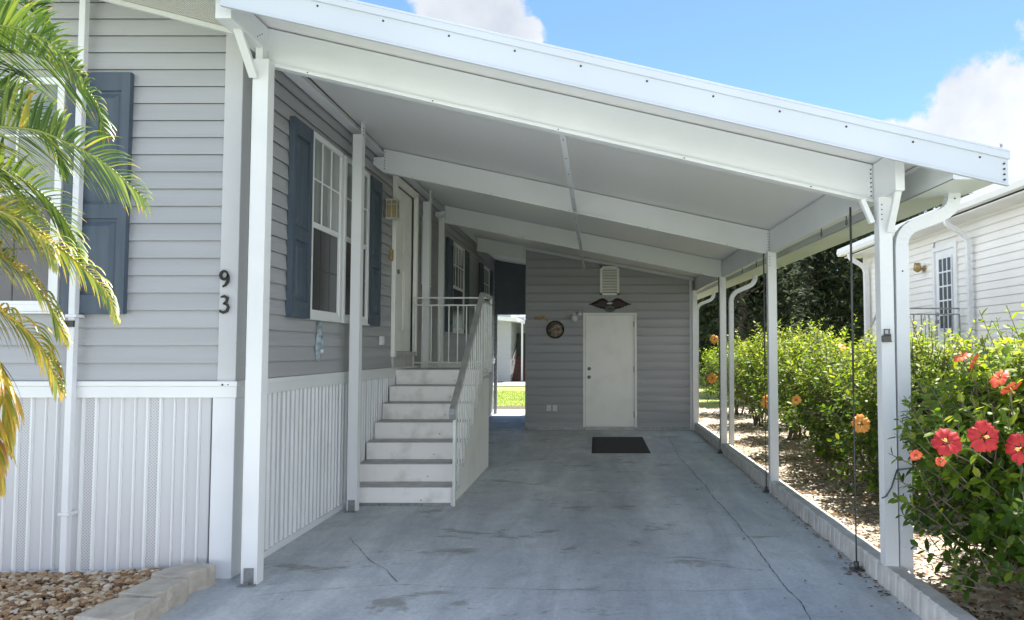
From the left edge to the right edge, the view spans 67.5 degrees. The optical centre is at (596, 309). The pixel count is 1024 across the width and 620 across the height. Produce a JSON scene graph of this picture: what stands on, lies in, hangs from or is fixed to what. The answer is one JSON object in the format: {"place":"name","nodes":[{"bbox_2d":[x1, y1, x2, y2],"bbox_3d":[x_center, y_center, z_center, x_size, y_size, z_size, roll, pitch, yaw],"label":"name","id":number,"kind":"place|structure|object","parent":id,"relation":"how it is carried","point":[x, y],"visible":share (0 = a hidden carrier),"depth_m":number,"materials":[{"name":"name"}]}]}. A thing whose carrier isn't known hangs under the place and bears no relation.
{"place":"outdoors","nodes":[
{"label":"outdoors","id":0,"kind":"place"},
{"bbox_2d":[0,567,164,619],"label":"gravel bed","id":1,"kind":"object","parent":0,"point":[43,598],"depth_m":4.12,"materials":[{"name":"brown gravel"}]},
{"bbox_2d":[0,0,153,497],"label":"areca palm","id":2,"kind":"object","parent":1,"relation":"on","point":[9,30],"visible":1,"depth_m":3.04,"materials":[{"name":"green plant"}]},
{"bbox_2d":[493,390,524,405],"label":"grass","id":3,"kind":"structure","parent":0,"point":[510,395],"depth_m":22.85,"materials":[{"name":"green plant"}]},
{"bbox_2d":[493,382,524,386],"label":"path","id":4,"kind":"structure","parent":0,"point":[510,384],"depth_m":30.96,"materials":[{"name":"white concrete"}]},
{"bbox_2d":[493,406,524,408],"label":"soil","id":5,"kind":"structure","parent":0,"point":[510,407],"depth_m":18.82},
{"bbox_2d":[160,409,922,619],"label":"driveway","id":6,"kind":"structure","parent":0,"point":[550,525],"depth_m":5.30,"materials":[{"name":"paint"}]},
{"bbox_2d":[73,597,161,619],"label":"edging block","id":7,"kind":"object","parent":6,"relation":"on","point":[147,608],"depth_m":3.83,"materials":[{"name":"grey concrete"}]},
{"bbox_2d":[118,578,189,614],"bbox_3d":[-2.431,1.579,4.169,0.233,0.136,0.310,0,-3,6],"label":"edging block","id":8,"kind":"object","parent":6,"relation":"on","point":[172,593],"depth_m":4.16,"materials":[{"name":"grey concrete"}]},
{"bbox_2d":[151,562,215,593],"bbox_3d":[-2.453,1.596,4.492,0.211,0.136,0.309,-1,-3,22],"label":"edging block","id":9,"kind":"object","parent":6,"relation":"on","point":[199,575],"depth_m":4.49,"materials":[{"name":"grey concrete"}]},
{"bbox_2d":[0,0,494,578],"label":"mobile home","id":10,"kind":"object","parent":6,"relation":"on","point":[128,452],"visible":0.69,"depth_m":4.85,"materials":[{"name":"plastic"}]},
{"bbox_2d":[0,77,67,313],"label":"window","id":11,"kind":"structure","parent":10,"relation":"in","point":[22,301],"depth_m":4.82,"materials":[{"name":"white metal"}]},
{"bbox_2d":[315,321,323,360],"bbox_3d":[-2.248,0.253,6.204,0.053,0.331,0.122,0,-3,0],"label":"wall ornament","id":12,"kind":"object","parent":10,"relation":"attached to","point":[319,349],"depth_m":6.18,"materials":[{"name":"blue plastic"}]},
{"bbox_2d":[307,131,342,322],"bbox_3d":[-2.257,-0.659,6.343,0.042,1.504,0.744,0,-3,0],"label":"window","id":13,"kind":"structure","parent":10,"relation":"in","point":[327,203],"depth_m":6.36,"materials":[{"name":"white metal"}]},
{"bbox_2d":[341,155,369,325],"bbox_3d":[-2.257,-0.617,7.137,0.042,1.504,0.754,0,-3,0],"label":"window","id":14,"kind":"structure","parent":10,"relation":"in","point":[347,162],"depth_m":6.95,"materials":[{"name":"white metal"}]},
{"bbox_2d":[384,198,400,219],"bbox_3d":[-2.203,-1.088,8.188,0.146,0.225,0.132,0,-3,0],"label":"wall lantern","id":15,"kind":"object","parent":10,"relation":"attached to","point":[391,209],"depth_m":8.13,"materials":[{"name":"metal"}]},
{"bbox_2d":[390,175,418,366],"bbox_3d":[-2.283,-0.410,8.958,0.110,2.148,1.050,0,-3,0],"label":"door","id":16,"kind":"structure","parent":10,"relation":"in","point":[401,237],"depth_m":8.99,"materials":[{"name":"paint"}]},
{"bbox_2d":[421,216,431,286],"bbox_3d":[-2.257,-0.770,10.079,0.042,0.894,0.474,0,-3,0],"label":"window","id":17,"kind":"structure","parent":10,"relation":"in","point":[422,216],"depth_m":9.86,"materials":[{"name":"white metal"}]},
{"bbox_2d":[451,242,464,333],"bbox_3d":[-2.257,-0.339,12.384,0.042,1.434,1.084,0,-3,0],"label":"window","id":18,"kind":"structure","parent":10,"relation":"in","point":[459,253],"depth_m":12.43,"materials":[{"name":"white metal"}]},
{"bbox_2d":[484,266,489,336],"bbox_3d":[-2.257,-0.168,15.480,0.042,1.414,0.924,0,-3,0],"label":"window","id":19,"kind":"structure","parent":10,"relation":"in","point":[486,271],"depth_m":15.72,"materials":[{"name":"white metal"}]},
{"bbox_2d":[359,292,492,506],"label":"entry stairs","id":20,"kind":"structure","parent":6,"relation":"on","point":[427,445],"depth_m":7.74,"materials":[{"name":"paint"}]},
{"bbox_2d":[525,250,693,429],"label":"storage shed","id":21,"kind":"structure","parent":6,"relation":"on","point":[628,367],"depth_m":13.57,"materials":[{"name":"plastic"}]},
{"bbox_2d":[535,316,547,321],"bbox_3d":[-0.998,0.161,13.591,0.252,0.126,0.026,0,-3,0],"label":"wall ornament","id":22,"kind":"object","parent":21,"relation":"attached to","point":[539,318],"depth_m":13.58,"materials":[{"name":"gold metal"}]},
{"bbox_2d":[546,321,563,338],"bbox_3d":[-0.743,0.350,13.572,0.324,0.324,0.031,0,-3,0],"label":"wall clock","id":23,"kind":"object","parent":21,"relation":"attached to","point":[554,329],"depth_m":13.57,"materials":[{"name":"black paint"}]},
{"bbox_2d":[571,311,581,321],"bbox_3d":[-0.360,0.124,13.498,0.206,0.196,0.203,0,-3,0],"label":"security light","id":24,"kind":"object","parent":21,"relation":"attached to","point":[574,318],"visible":1,"depth_m":13.44,"materials":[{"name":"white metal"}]},
{"bbox_2d":[589,298,630,311],"bbox_3d":[0.237,-0.088,13.587,0.780,0.251,0.044,0,-3,0],"label":"winged plaque","id":25,"kind":"object","parent":21,"relation":"attached to","point":[608,306],"visible":1,"depth_m":13.59,"materials":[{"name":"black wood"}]},
{"bbox_2d":[583,313,636,429],"bbox_3d":[0.233,1.088,13.552,0.955,2.078,0.080,0,-3,0],"label":"door","id":26,"kind":"structure","parent":21,"relation":"in","point":[611,338],"depth_m":13.55,"materials":[{"name":"paint"}]},
{"bbox_2d":[215,0,1009,586],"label":"carport","id":27,"kind":"object","parent":6,"relation":"on","point":[505,150],"visible":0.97,"depth_m":4.86,"materials":[{"name":"paint"}]},
{"bbox_2d":[881,329,891,341],"bbox_3d":[1.754,0.154,4.598,0.055,0.080,0.033,0,-3,0],"label":"padlock","id":28,"kind":"object","parent":27,"relation":"attached to","point":[886,338],"visible":1,"depth_m":4.60,"materials":[{"name":"grey metal"}]},
{"bbox_2d":[881,467,914,498],"bbox_3d":[1.847,1.002,4.527,0.290,0.258,0.036,-1,-3,16],"label":"wire","id":29,"kind":"object","parent":27,"relation":"attached to","point":[894,480],"visible":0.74,"depth_m":4.54,"materials":[{"name":"grey metal"}]},
{"bbox_2d":[592,437,650,452],"bbox_3d":[0.335,2.008,11.371,0.810,0.009,1.920,0,-3,0],"label":"door mat","id":30,"kind":"object","parent":6,"relation":"on","point":[619,445],"depth_m":11.22,"materials":[{"name":"rubber"}]},
{"bbox_2d":[717,277,722,453],"bbox_3d":[1.690,0.753,10.475,0.070,2.424,0.070,0,-3,0],"label":"tie down rod","id":31,"kind":"object","parent":6,"relation":"on","point":[720,452],"visible":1,"depth_m":10.48,"materials":[{"name":"grey metal"}]},
{"bbox_2d":[762,253,769,492],"bbox_3d":[1.690,0.622,7.638,0.070,2.390,0.070,0,-3,0],"label":"tie down rod","id":32,"kind":"object","parent":6,"relation":"on","point":[766,490],"visible":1,"depth_m":7.64,"materials":[{"name":"grey metal"}]},
{"bbox_2d":[694,422,977,619],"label":"kerb","id":33,"kind":"structure","parent":6,"relation":"on","point":[922,599],"depth_m":5.11,"materials":[{"name":"concrete"}]},
{"bbox_2d":[849,207,863,571],"bbox_3d":[1.675,0.498,4.961,0.070,2.359,0.070,0,-3,0],"label":"tie down rod","id":34,"kind":"object","parent":6,"relation":"on","point":[857,568],"visible":1,"depth_m":4.96,"materials":[{"name":"grey metal"}]},
{"bbox_2d":[493,381,784,407],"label":"ground","id":35,"kind":"structure","parent":0,"point":[711,403],"depth_m":22.88,"materials":[{"name":"green plant"}]},
{"bbox_2d":[493,315,525,381],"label":"house","id":36,"kind":"structure","parent":35,"relation":"on","point":[511,351],"depth_m":34.01,"materials":[{"name":"plastic"}]},
{"bbox_2d":[516,333,524,356],"bbox_3d":[-3.370,2.227,36.584,0.940,2.200,0.500,0,-3,0],"label":"porch door","id":37,"kind":"structure","parent":36,"relation":"in","point":[518,354],"depth_m":36.36,"materials":[{"name":"grey"}]},
{"bbox_2d":[699,290,795,391],"bbox_3d":[4.955,-1.061,25.512,4.889,7.717,5.052,0,-3,0],"label":"evergreen tree","id":38,"kind":"object","parent":35,"relation":"on","point":[728,336],"depth_m":25.43,"materials":[{"name":"green plant"}]},
{"bbox_2d":[697,255,826,404],"bbox_3d":[3.860,-0.564,20.469,4.266,6.208,4.343,-1,-3,25],"label":"evergreen tree","id":39,"kind":"object","parent":35,"relation":"on","point":[787,280],"visible":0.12,"depth_m":19.62,"materials":[{"name":"green plant"}]},
{"bbox_2d":[699,296,864,385],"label":"distant house","id":40,"kind":"structure","parent":35,"relation":"on","point":[737,338],"depth_m":30.34,"materials":[{"name":"beige"}]},
{"bbox_2d":[736,233,870,353],"bbox_3d":[6.045,-1.168,21.975,4.671,7.569,4.769,2,-4,-32],"label":"evergreen tree","id":41,"kind":"object","parent":35,"relation":"on","point":[825,267],"visible":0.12,"depth_m":20.98,"materials":[{"name":"green plant"}]},
{"bbox_2d":[750,253,863,342],"bbox_3d":[7.619,-1.201,26.630,5.143,8.116,5.097,0,-3,0],"label":"evergreen tree","id":42,"kind":"object","parent":35,"relation":"on","point":[811,297],"depth_m":25.22,"materials":[{"name":"green plant"}]},
{"bbox_2d":[809,210,925,347],"bbox_3d":[8.263,-1.186,22.748,4.895,7.682,4.602,0,-3,0],"label":"evergreen tree","id":43,"kind":"object","parent":35,"relation":"on","point":[828,306],"visible":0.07,"depth_m":21.94,"materials":[{"name":"green plant"}]},
{"bbox_2d":[848,193,971,324],"bbox_3d":[10.430,-1.231,24.143,4.806,7.917,5.375,2,-3,-27],"label":"evergreen tree","id":44,"kind":"object","parent":35,"relation":"on","point":[930,209],"depth_m":23.37,"materials":[{"name":"green plant"}]},
{"bbox_2d":[836,172,1023,362],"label":"neighbour house","id":45,"kind":"structure","parent":35,"relation":"on","point":[969,254],"depth_m":11.28,"materials":[{"name":"beige"}]},
{"bbox_2d":[913,263,925,271],"bbox_3d":[5.513,-0.723,13.030,0.187,0.160,0.253,0,-3,0],"label":"wall lantern","id":46,"kind":"object","parent":45,"relation":"attached to","point":[917,267],"depth_m":12.96,"materials":[{"name":"gold metal"}]},
{"bbox_2d":[932,241,959,359],"bbox_3d":[5.615,-0.095,12.196,0.090,1.900,0.850,0,-3,0],"label":"door","id":47,"kind":"structure","parent":45,"relation":"in","point":[945,281],"depth_m":12.21,"materials":[{"name":"white metal"}]},
{"bbox_2d":[357,0,1023,316],"label":"sky","id":48,"kind":"structure","parent":0,"point":[954,68],"materials":[{"name":"blue"}]},
{"bbox_2d":[699,407,1023,619],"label":"mulch","id":49,"kind":"object","parent":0,"point":[994,606],"visible":0.2,"depth_m":6.73,"materials":[{"name":"beige gravel"}]},
{"bbox_2d":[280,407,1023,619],"bbox_3d":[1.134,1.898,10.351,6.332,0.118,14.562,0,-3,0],"label":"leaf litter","id":50,"kind":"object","parent":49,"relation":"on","point":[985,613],"visible":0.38,"depth_m":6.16,"materials":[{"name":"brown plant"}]},
{"bbox_2d":[699,329,757,414],"bbox_3d":[2.869,1.291,16.156,1.930,1.884,2.276,0,-3,0],"label":"hibiscus shrub","id":51,"kind":"object","parent":49,"relation":"on","point":[709,364],"visible":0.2,"depth_m":16.05,"materials":[{"name":"green plant"}]},
{"bbox_2d":[702,320,788,425],"bbox_3d":[2.879,1.133,13.748,2.051,1.953,2.188,0,-3,0],"label":"hibiscus shrub","id":52,"kind":"object","parent":49,"relation":"on","point":[740,365],"visible":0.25,"depth_m":13.61,"materials":[{"name":"green plant"}]},
{"bbox_2d":[734,317,851,439],"bbox_3d":[2.976,1.042,11.623,1.858,1.915,2.254,0,-3,0],"label":"hibiscus shrub","id":53,"kind":"object","parent":49,"relation":"on","point":[788,342],"visible":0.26,"depth_m":11.43,"materials":[{"name":"green plant"}]},
{"bbox_2d":[742,317,872,457],"bbox_3d":[2.896,1.004,9.757,2.154,1.803,2.104,0,-3,0],"label":"hibiscus shrub","id":54,"kind":"object","parent":49,"relation":"on","point":[783,383],"visible":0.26,"depth_m":9.55,"materials":[{"name":"green plant"}]},
{"bbox_2d":[778,313,944,478],"bbox_3d":[2.959,0.909,8.159,2.136,1.825,2.052,0,-3,0],"label":"hibiscus shrub","id":55,"kind":"object","parent":49,"relation":"on","point":[824,446],"visible":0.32,"depth_m":8.02,"materials":[{"name":"green plant"}]},
{"bbox_2d":[862,308,960,354],"bbox_3d":[5.150,1.069,13.032,0.860,2.061,2.900,0,-3,0],"label":"railing","id":56,"kind":"object","parent":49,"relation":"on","point":[872,322],"visible":0.16,"depth_m":11.64,"materials":[{"name":"metal"}]},
{"bbox_2d":[817,314,1017,508],"bbox_3d":[3.004,0.897,6.789,2.082,1.698,2.064,0,-3,0],"label":"hibiscus shrub","id":57,"kind":"object","parent":49,"relation":"on","point":[919,356],"visible":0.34,"depth_m":6.51,"materials":[{"name":"green plant"}]},
{"bbox_2d":[888,305,1023,602],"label":"hibiscus shrub","id":58,"kind":"object","parent":49,"relation":"on","point":[977,435],"visible":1,"depth_m":3.85,"materials":[{"name":"green plant"}]},
{"bbox_2d":[928,317,1019,381],"bbox_3d":[3.732,0.848,6.239,2.112,1.750,1.998,0,-3,0],"label":"hibiscus shrub","id":59,"kind":"object","parent":49,"relation":"on","point":[988,350],"visible":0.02,"depth_m":6.46,"materials":[{"name":"green plant"}]},
{"bbox_2d":[943,304,1023,475],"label":"hibiscus shrub","id":60,"kind":"object","parent":49,"relation":"on","point":[1021,335],"visible":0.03,"depth_m":5.00,"materials":[{"name":"green plant"}]}
]}

